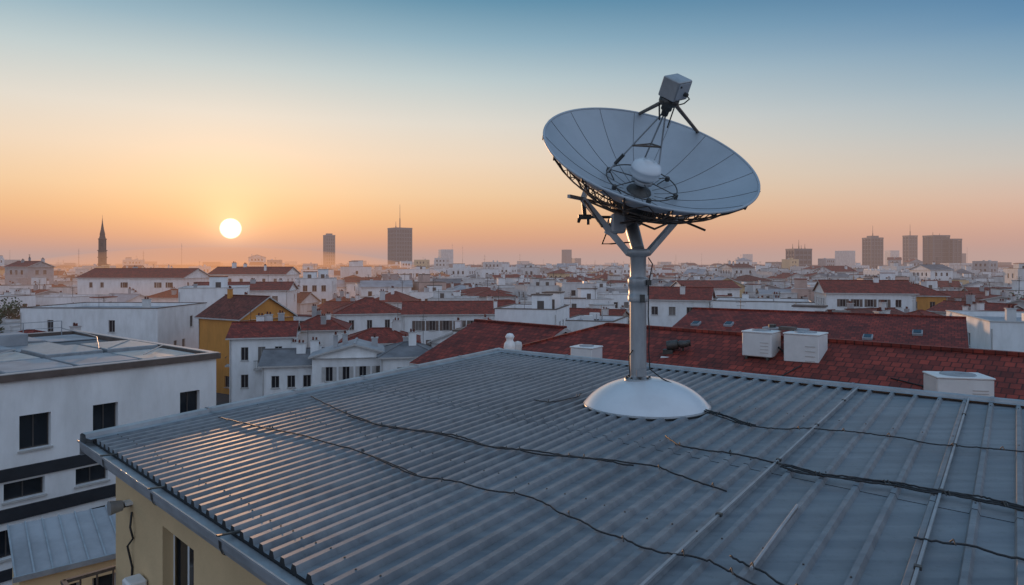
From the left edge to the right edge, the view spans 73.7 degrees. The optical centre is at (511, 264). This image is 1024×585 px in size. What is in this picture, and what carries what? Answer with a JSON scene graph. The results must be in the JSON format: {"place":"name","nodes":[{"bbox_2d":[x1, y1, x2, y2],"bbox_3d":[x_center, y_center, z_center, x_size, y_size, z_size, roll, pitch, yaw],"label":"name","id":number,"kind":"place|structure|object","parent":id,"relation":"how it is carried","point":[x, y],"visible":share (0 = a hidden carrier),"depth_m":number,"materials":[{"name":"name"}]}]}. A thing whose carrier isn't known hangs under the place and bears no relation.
{"place":"outdoors","nodes":[
{"label":"outdoors","id":0,"kind":"place"},
{"bbox_2d":[0,290,35,317],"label":"white house","id":1,"kind":"structure","parent":0,"point":[29,300],"depth_m":124.08,"materials":[{"name":"paint"}]},
{"bbox_2d":[9,288,69,294],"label":"white house","id":2,"kind":"structure","parent":0,"point":[25,291],"depth_m":140.77,"materials":[{"name":"paint"}]},
{"bbox_2d":[18,323,81,332],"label":"white house","id":3,"kind":"structure","parent":0,"point":[75,327],"depth_m":61.83,"materials":[{"name":"paint"}]},
{"bbox_2d":[36,287,110,305],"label":"white house","id":4,"kind":"structure","parent":0,"point":[59,298],"depth_m":129.98,"materials":[{"name":"paint"}]},
{"bbox_2d":[89,295,117,301],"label":"white house","id":5,"kind":"structure","parent":0,"point":[105,299],"depth_m":127.00,"materials":[{"name":"paint"}]},
{"bbox_2d":[0,359,215,584],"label":"walls","id":6,"kind":"structure","parent":0,"point":[47,419],"depth_m":27.69,"materials":[{"name":"white paint"}]},
{"bbox_2d":[0,454,115,582],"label":"dark bands","id":7,"kind":"object","parent":6,"relation":"attached to","point":[47,505],"visible":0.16,"depth_m":26.90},
{"bbox_2d":[0,321,220,382],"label":"roof deck","id":8,"kind":"structure","parent":6,"relation":"on","point":[30,356],"depth_m":32.24,"materials":[{"name":"concrete"}]},
{"bbox_2d":[19,297,206,348],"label":"white house","id":9,"kind":"structure","parent":0,"point":[170,323],"depth_m":84.29,"materials":[{"name":"paint"}]},
{"bbox_2d":[109,287,146,301],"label":"white house","id":10,"kind":"structure","parent":0,"point":[132,295],"depth_m":136.90,"materials":[{"name":"paint"}]},
{"bbox_2d":[75,265,210,296],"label":"white house","id":11,"kind":"structure","parent":0,"point":[146,282],"depth_m":149.58,"materials":[{"name":"paint"}]},
{"bbox_2d":[146,287,177,301],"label":"white house","id":12,"kind":"structure","parent":0,"point":[171,295],"depth_m":138.91,"materials":[{"name":"paint"}]},
{"bbox_2d":[116,476,266,584],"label":"walls","id":13,"kind":"structure","parent":0,"point":[165,548],"depth_m":7.47,"materials":[{"name":"beige paint"}]},
{"bbox_2d":[60,565,115,584],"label":"balcony","id":14,"kind":"structure","parent":13,"relation":"attached to","point":[66,581],"depth_m":8.43,"materials":[{"name":"metal"}]},
{"bbox_2d":[107,499,146,584],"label":"wall fittings","id":15,"kind":"object","parent":13,"relation":"attached to","point":[116,506],"depth_m":8.02,"materials":[{"name":"metal"}]},
{"bbox_2d":[77,440,306,584],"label":"gutter","id":16,"kind":"object","parent":13,"relation":"attached to","point":[264,569],"visible":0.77,"depth_m":5.88,"materials":[{"name":"metal"}]},
{"bbox_2d":[80,348,1023,454],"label":"roof edge flashing","id":17,"kind":"object","parent":13,"relation":"on","point":[85,437],"visible":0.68,"depth_m":11.63,"materials":[{"name":"grey metal"}]},
{"bbox_2d":[93,352,1023,584],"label":"corrugated roof","id":18,"kind":"structure","parent":13,"relation":"on","point":[370,519],"depth_m":6.85,"materials":[{"name":"metal"}]},
{"bbox_2d":[218,417,756,584],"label":"roof cable","id":19,"kind":"object","parent":18,"relation":"on","point":[677,554],"visible":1,"depth_m":6.05,"materials":[{"name":"black rubber"}]},
{"bbox_2d":[348,415,633,465],"bbox_3d":[-0.570,2.119,8.325,4.299,0.050,0.248,0,0,33],"label":"roof cable","id":20,"kind":"object","parent":18,"relation":"on","point":[506,447],"visible":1,"depth_m":7.96,"materials":[{"name":"rubber"}]},
{"bbox_2d":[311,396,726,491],"bbox_3d":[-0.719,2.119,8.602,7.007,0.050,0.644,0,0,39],"label":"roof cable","id":21,"kind":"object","parent":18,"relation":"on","point":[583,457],"visible":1,"depth_m":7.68,"materials":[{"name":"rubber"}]},
{"bbox_2d":[542,73,760,420],"bbox_3d":[2.097,-0.269,10.314,3.298,4.937,2.789,0,0,0],"label":"satellite dish","id":22,"kind":"object","parent":18,"relation":"on","point":[637,169],"visible":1,"depth_m":10.43,"materials":[{"name":"white metal"}]},
{"bbox_2d":[730,555,797,584],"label":"roof cable","id":23,"kind":"object","parent":18,"relation":"on","point":[758,569],"visible":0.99,"depth_m":4.77,"materials":[{"name":"black rubber"}]},
{"bbox_2d":[640,386,969,584],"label":"roof seams","id":24,"kind":"object","parent":18,"relation":"attached to","point":[917,567],"visible":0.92,"depth_m":5.75,"materials":[{"name":"grey metal"}]},
{"bbox_2d":[665,435,1023,510],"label":"roof cable","id":25,"kind":"object","parent":18,"relation":"on","point":[882,483],"visible":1,"depth_m":6.94,"materials":[{"name":"black rubber"}]},
{"bbox_2d":[705,411,1023,451],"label":"roof cable","id":26,"kind":"object","parent":18,"relation":"on","point":[844,430],"visible":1,"depth_m":8.56,"materials":[{"name":"black rubber"}]},
{"bbox_2d":[780,464,1023,508],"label":"roof cable","id":27,"kind":"object","parent":18,"relation":"on","point":[853,478],"visible":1,"depth_m":6.53,"materials":[{"name":"black rubber"}]},
{"bbox_2d":[913,536,1023,560],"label":"roof cable","id":28,"kind":"object","parent":18,"relation":"on","point":[950,542],"visible":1,"depth_m":5.18,"materials":[{"name":"black rubber"}]},
{"bbox_2d":[178,276,249,307],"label":"white house","id":29,"kind":"structure","parent":0,"point":[213,291],"depth_m":106.49,"materials":[{"name":"paint"}]},
{"bbox_2d":[216,393,228,404],"bbox_3d":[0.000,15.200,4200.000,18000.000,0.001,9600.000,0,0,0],"label":"ground","id":30,"kind":"structure","parent":0,"point":[221,398],"depth_m":77.18,"materials":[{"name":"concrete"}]},
{"bbox_2d":[0,315,19,332],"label":"white house","id":31,"kind":"structure","parent":30,"relation":"on","point":[7,325],"depth_m":96.53,"materials":[{"name":"paint"}]},
{"bbox_2d":[0,297,28,318],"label":"tree","id":32,"kind":"object","parent":30,"relation":"on","point":[12,313],"visible":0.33,"depth_m":105.90,"materials":[{"name":"green plant"}]},
{"bbox_2d":[30,280,57,294],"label":"grey house","id":33,"kind":"structure","parent":30,"relation":"on","point":[43,291],"depth_m":150.17,"materials":[{"name":"paint"}]},
{"bbox_2d":[7,505,115,584],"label":"lean to shed","id":34,"kind":"object","parent":30,"relation":"on","point":[55,550],"visible":0.68,"depth_m":18.69,"materials":[{"name":"metal"}]},
{"bbox_2d":[97,216,107,265],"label":"church tower","id":35,"kind":"structure","parent":30,"relation":"on","point":[102,257],"depth_m":299.06,"materials":[{"name":"stone"}]},
{"bbox_2d":[298,304,351,346],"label":"white house","id":36,"kind":"structure","parent":30,"relation":"on","point":[323,328],"depth_m":89.56,"materials":[{"name":"paint"}]},
{"bbox_2d":[323,233,334,265],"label":"round top tower","id":37,"kind":"structure","parent":30,"relation":"on","point":[328,248],"depth_m":696.45,"materials":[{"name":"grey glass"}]},
{"bbox_2d":[308,330,384,385],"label":"white house","id":38,"kind":"structure","parent":30,"relation":"on","point":[347,359],"depth_m":66.71,"materials":[{"name":"paint"}]},
{"bbox_2d":[387,218,411,264],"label":"concrete tower","id":39,"kind":"structure","parent":30,"relation":"on","point":[399,243],"depth_m":594.19,"materials":[{"name":"grey concrete"}]},
{"bbox_2d":[376,329,432,371],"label":"white house","id":40,"kind":"structure","parent":30,"relation":"on","point":[407,351],"depth_m":66.19,"materials":[{"name":"paint"}]},
{"bbox_2d":[409,319,571,365],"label":"red roof house","id":41,"kind":"structure","parent":30,"relation":"on","point":[477,335],"depth_m":32.49,"materials":[{"name":"red tile"}]},
{"bbox_2d":[504,333,521,349],"bbox_3d":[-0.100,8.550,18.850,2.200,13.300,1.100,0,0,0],"label":"white chimney","id":42,"kind":"object","parent":41,"relation":"on","point":[509,343],"visible":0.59,"depth_m":18.71,"materials":[{"name":"paint"}]},
{"bbox_2d":[0,254,1023,297],"bbox_3d":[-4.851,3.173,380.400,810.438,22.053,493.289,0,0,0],"label":"distant city buildings","id":43,"kind":"structure","parent":30,"relation":"on","point":[23,273],"depth_m":249.03,"materials":[{"name":"white paint"}]},
{"bbox_2d":[577,286,613,306],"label":"white house","id":44,"kind":"structure","parent":30,"relation":"on","point":[590,295],"depth_m":123.82,"materials":[{"name":"paint"}]},
{"bbox_2d":[647,270,668,285],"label":"white house","id":45,"kind":"structure","parent":30,"relation":"on","point":[654,282],"depth_m":160.60,"materials":[{"name":"paint"}]},
{"bbox_2d":[705,273,746,296],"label":"cream house","id":46,"kind":"structure","parent":30,"relation":"on","point":[715,277],"depth_m":153.10,"materials":[{"name":"paint"}]},
{"bbox_2d":[522,322,1023,398],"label":"red roof house","id":47,"kind":"structure","parent":30,"relation":"on","point":[864,362],"depth_m":20.89,"materials":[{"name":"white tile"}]},
{"bbox_2d":[570,344,602,357],"bbox_3d":[2.747,3.600,23.911,1.200,1.500,0.840,0,0,35],"label":"air conditioner unit","id":48,"kind":"object","parent":47,"relation":"on","point":[589,350],"visible":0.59,"depth_m":23.74,"materials":[{"name":"white paint"}]},
{"bbox_2d":[660,340,690,357],"bbox_3d":[5.735,3.040,23.870,0.995,0.789,0.595,0,0,20],"label":"roof blower","id":49,"kind":"object","parent":47,"relation":"on","point":[671,345],"visible":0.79,"depth_m":23.88,"materials":[{"name":"metal"}]},
{"bbox_2d":[741,329,783,360],"bbox_3d":[8.269,2.870,22.201,1.300,1.460,0.940,0,0,40],"label":"air conditioner unit","id":50,"kind":"object","parent":47,"relation":"on","point":[766,343],"visible":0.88,"depth_m":21.96,"materials":[{"name":"white paint"}]},
{"bbox_2d":[762,324,809,330],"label":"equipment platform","id":51,"kind":"structure","parent":47,"relation":"on","point":[771,326],"depth_m":22.25,"materials":[{"name":"metal"}]},
{"bbox_2d":[783,330,827,362],"bbox_3d":[9.369,2.935,21.401,1.400,1.630,0.990,0,0,40],"label":"air conditioner unit","id":52,"kind":"object","parent":47,"relation":"on","point":[805,346],"visible":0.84,"depth_m":21.14,"materials":[{"name":"white paint"}]},
{"bbox_2d":[922,371,995,396],"bbox_3d":[11.252,3.385,16.968,1.600,1.330,0.940,0,0,12],"label":"air conditioner unit","id":53,"kind":"object","parent":47,"relation":"on","point":[972,383],"visible":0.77,"depth_m":16.62,"materials":[{"name":"white paint"}]},
{"bbox_2d":[754,292,796,297],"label":"white house","id":54,"kind":"structure","parent":30,"relation":"on","point":[787,295],"depth_m":135.94,"materials":[{"name":"paint"}]},
{"bbox_2d":[785,242,811,265],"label":"office tower","id":55,"kind":"structure","parent":30,"relation":"on","point":[804,256],"depth_m":495.37,"materials":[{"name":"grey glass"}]},
{"bbox_2d":[862,227,883,268],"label":"office tower","id":56,"kind":"structure","parent":30,"relation":"on","point":[872,250],"depth_m":595.61,"materials":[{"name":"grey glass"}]},
{"bbox_2d":[844,300,908,314],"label":"white house","id":57,"kind":"structure","parent":30,"relation":"on","point":[882,305],"depth_m":91.10,"materials":[{"name":"tile"}]},
{"bbox_2d":[902,231,917,265],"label":"office tower","id":58,"kind":"structure","parent":30,"relation":"on","point":[910,246],"depth_m":647.11,"materials":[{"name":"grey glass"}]},
{"bbox_2d":[922,233,949,263],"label":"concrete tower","id":59,"kind":"structure","parent":30,"relation":"on","point":[935,247],"depth_m":546.94,"materials":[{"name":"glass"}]},
{"bbox_2d":[947,239,961,262],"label":"glass office tower","id":60,"kind":"structure","parent":30,"relation":"on","point":[954,250],"depth_m":542.19,"materials":[{"name":"glass"}]},
{"bbox_2d":[940,263,971,269],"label":"apartment block","id":61,"kind":"structure","parent":30,"relation":"on","point":[957,266],"depth_m":514.77,"materials":[{"name":"white paint"}]},
{"bbox_2d":[947,286,986,301],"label":"white house","id":62,"kind":"structure","parent":30,"relation":"on","point":[961,299],"depth_m":123.21,"materials":[{"name":"paint"}]},
{"bbox_2d":[926,293,1023,315],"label":"white house","id":63,"kind":"structure","parent":30,"relation":"on","point":[940,308],"depth_m":97.48,"materials":[{"name":"paint"}]},
{"bbox_2d":[192,278,298,313],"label":"white house","id":64,"kind":"structure","parent":0,"point":[283,293],"depth_m":126.07,"materials":[{"name":"paint"}]},
{"bbox_2d":[194,286,297,393],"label":"ochre house","id":65,"kind":"structure","parent":0,"point":[216,319],"depth_m":81.29,"materials":[{"name":"paint"}]},
{"bbox_2d":[208,261,300,281],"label":"white house","id":66,"kind":"structure","parent":0,"point":[244,273],"depth_m":160.92,"materials":[{"name":"paint"}]},
{"bbox_2d":[225,306,300,402],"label":"white house","id":67,"kind":"structure","parent":0,"point":[249,341],"depth_m":72.49,"materials":[{"name":"paint"}]},
{"bbox_2d":[258,324,324,395],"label":"white house","id":68,"kind":"structure","parent":0,"point":[285,369],"depth_m":67.62,"materials":[{"name":"paint"}]},
{"bbox_2d":[297,285,321,313],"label":"white house","id":69,"kind":"structure","parent":0,"point":[306,301],"depth_m":138.14,"materials":[{"name":"paint"}]},
{"bbox_2d":[295,269,336,303],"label":"white house","id":70,"kind":"structure","parent":0,"point":[322,286],"depth_m":147.98,"materials":[{"name":"paint"}]},
{"bbox_2d":[318,296,354,317],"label":"white house","id":71,"kind":"structure","parent":0,"point":[328,306],"depth_m":120.48,"materials":[{"name":"tile"}]},
{"bbox_2d":[317,289,359,307],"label":"white house","id":72,"kind":"structure","parent":0,"point":[346,298],"depth_m":141.91,"materials":[{"name":"paint"}]},
{"bbox_2d":[333,280,402,333],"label":"white house","id":73,"kind":"structure","parent":0,"point":[365,313],"depth_m":103.13,"materials":[{"name":"paint"}]},
{"bbox_2d":[338,303,420,344],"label":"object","id":74,"kind":"structure","parent":0,"point":[389,335],"depth_m":81.53,"materials":[{"name":"tile"}]},
{"bbox_2d":[359,277,412,296],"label":"white house","id":75,"kind":"structure","parent":0,"point":[371,287],"depth_m":159.73,"materials":[{"name":"paint"}]},
{"bbox_2d":[375,281,420,307],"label":"white house","id":76,"kind":"structure","parent":0,"point":[392,297],"depth_m":133.99,"materials":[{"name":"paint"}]},
{"bbox_2d":[411,274,445,291],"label":"pink house","id":77,"kind":"structure","parent":0,"point":[421,282],"depth_m":164.54,"materials":[{"name":"paint"}]},
{"bbox_2d":[410,280,460,300],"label":"white house","id":78,"kind":"structure","parent":0,"point":[426,293],"depth_m":153.72,"materials":[{"name":"paint"}]},
{"bbox_2d":[427,291,478,300],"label":"white house","id":79,"kind":"structure","parent":0,"point":[446,296],"depth_m":136.59,"materials":[{"name":"paint"}]},
{"bbox_2d":[401,289,514,344],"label":"white house","id":80,"kind":"structure","parent":0,"point":[427,321],"depth_m":104.11,"materials":[{"name":"paint"}]},
{"bbox_2d":[427,314,490,346],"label":"white house","id":81,"kind":"structure","parent":0,"point":[440,339],"depth_m":72.05,"materials":[{"name":"paint"}]},
{"bbox_2d":[446,282,474,289],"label":"white house","id":82,"kind":"structure","parent":0,"point":[458,287],"depth_m":168.75,"materials":[{"name":"paint"}]},
{"bbox_2d":[453,277,511,295],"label":"white house","id":83,"kind":"structure","parent":0,"point":[469,290],"depth_m":158.68,"materials":[{"name":"paint"}]},
{"bbox_2d":[462,286,515,300],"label":"white house","id":84,"kind":"structure","parent":0,"point":[484,294],"depth_m":148.63,"materials":[{"name":"tile"}]},
{"bbox_2d":[478,278,515,287],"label":"white house","id":85,"kind":"structure","parent":0,"point":[501,281],"depth_m":172.24,"materials":[{"name":"paint"}]},
{"bbox_2d":[0,0,1023,264],"label":"sky","id":86,"kind":"structure","parent":0,"point":[223,131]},
{"bbox_2d":[4,249,1023,269],"bbox_3d":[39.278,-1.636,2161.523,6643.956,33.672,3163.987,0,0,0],"label":"distant city outskirts","id":87,"kind":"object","parent":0,"point":[844,258],"visible":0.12,"depth_m":714.96,"materials":[{"name":"beige paint"}]},
{"bbox_2d":[48,263,1012,264],"bbox_3d":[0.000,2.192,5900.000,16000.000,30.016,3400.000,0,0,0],"label":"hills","id":88,"kind":"structure","parent":0,"point":[537,264],"depth_m":5347.67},
{"bbox_2d":[494,291,569,325],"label":"white house","id":89,"kind":"structure","parent":0,"point":[549,307],"depth_m":78.40,"materials":[{"name":"paint"}]},
{"bbox_2d":[515,278,558,301],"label":"white house","id":90,"kind":"structure","parent":0,"point":[537,285],"depth_m":153.13,"materials":[{"name":"paint"}]},
{"bbox_2d":[117,353,1019,577],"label":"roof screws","id":91,"kind":"object","parent":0,"point":[516,476],"visible":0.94,"depth_m":7.03,"materials":[{"name":"grey metal"}]},
{"bbox_2d":[556,279,596,296],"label":"white house","id":92,"kind":"structure","parent":0,"point":[568,288],"depth_m":152.35,"materials":[{"name":"paint"}]},
{"bbox_2d":[564,297,588,307],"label":"white house","id":93,"kind":"structure","parent":0,"point":[578,302],"depth_m":111.66,"materials":[{"name":"paint"}]},
{"bbox_2d":[565,309,627,331],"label":"white house","id":94,"kind":"structure","parent":0,"point":[577,322],"depth_m":83.68,"materials":[{"name":"paint"}]},
{"bbox_2d":[569,293,629,323],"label":"white house","id":95,"kind":"structure","parent":0,"point":[587,311],"depth_m":101.53,"materials":[{"name":"tile"}]},
{"bbox_2d":[587,280,627,292],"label":"white house","id":96,"kind":"structure","parent":0,"point":[601,286],"depth_m":159.30,"materials":[{"name":"paint"}]},
{"bbox_2d":[588,301,629,312],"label":"white house","id":97,"kind":"structure","parent":0,"point":[605,305],"depth_m":113.29,"materials":[{"name":"paint"}]},
{"bbox_2d":[597,289,629,308],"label":"white house","id":98,"kind":"structure","parent":0,"point":[620,299],"depth_m":134.03,"materials":[{"name":"paint"}]},
{"bbox_2d":[606,284,627,292],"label":"grey house","id":99,"kind":"structure","parent":0,"point":[624,289],"depth_m":146.38,"materials":[{"name":"paint"}]},
{"bbox_2d":[646,281,715,326],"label":"white house","id":100,"kind":"structure","parent":0,"point":[669,306],"depth_m":96.32,"materials":[{"name":"paint"}]},
{"bbox_2d":[670,276,741,296],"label":"white house","id":101,"kind":"structure","parent":0,"point":[726,287],"depth_m":142.14,"materials":[{"name":"paint"}]},
{"bbox_2d":[745,284,760,297],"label":"white house","id":102,"kind":"structure","parent":0,"point":[750,289],"depth_m":159.37,"materials":[{"name":"paint"}]},
{"bbox_2d":[712,291,814,310],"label":"white house","id":103,"kind":"structure","parent":0,"point":[775,302],"depth_m":86.95,"materials":[{"name":"paint"}]},
{"bbox_2d":[756,283,793,293],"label":"white house","id":104,"kind":"structure","parent":0,"point":[766,290],"depth_m":150.59,"materials":[{"name":"paint"}]},
{"bbox_2d":[791,278,813,300],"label":"pink house","id":105,"kind":"structure","parent":0,"point":[800,288],"depth_m":136.57,"materials":[{"name":"paint"}]},
{"bbox_2d":[672,307,968,347],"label":"red roof house","id":106,"kind":"structure","parent":0,"point":[949,331],"depth_m":35.68,"materials":[{"name":"red tile"}]},
{"bbox_2d":[791,302,850,311],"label":"white house","id":107,"kind":"structure","parent":0,"point":[805,307],"depth_m":65.71,"materials":[{"name":"paint"}]},
{"bbox_2d":[812,269,918,311],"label":"cream house","id":108,"kind":"structure","parent":0,"point":[840,294],"depth_m":109.21,"materials":[{"name":"white paint"}]},
{"bbox_2d":[904,296,942,315],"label":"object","id":109,"kind":"structure","parent":0,"point":[920,312],"depth_m":93.34,"materials":[{"name":"tile"}]},
{"bbox_2d":[911,273,950,309],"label":"ochre house","id":110,"kind":"structure","parent":0,"point":[927,298],"depth_m":112.67,"materials":[{"name":"paint"}]},
{"bbox_2d":[939,286,972,297],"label":"white house","id":111,"kind":"structure","parent":0,"point":[953,292],"depth_m":135.88,"materials":[{"name":"tile"}]},
{"bbox_2d":[955,282,1010,302],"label":"white house","id":112,"kind":"structure","parent":0,"point":[987,296],"depth_m":125.03,"materials":[{"name":"paint"}]},
{"bbox_2d":[945,304,1023,351],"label":"white house","id":113,"kind":"structure","parent":0,"point":[997,330],"depth_m":57.38,"materials":[{"name":"paint"}]},
{"bbox_2d":[960,283,1011,293],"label":"grey house","id":114,"kind":"structure","parent":0,"point":[980,289],"depth_m":139.09,"materials":[{"name":"paint"}]},
{"bbox_2d":[962,300,1023,311],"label":"white house","id":115,"kind":"structure","parent":0,"point":[974,306],"depth_m":86.17,"materials":[{"name":"paint"}]},
{"bbox_2d":[990,277,1023,298],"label":"white house","id":116,"kind":"structure","parent":0,"point":[1017,285],"depth_m":131.40,"materials":[{"name":"paint"}]},
{"bbox_2d":[1007,294,1023,306],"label":"white house","id":117,"kind":"structure","parent":0,"point":[1020,301],"depth_m":99.42,"materials":[{"name":"paint"}]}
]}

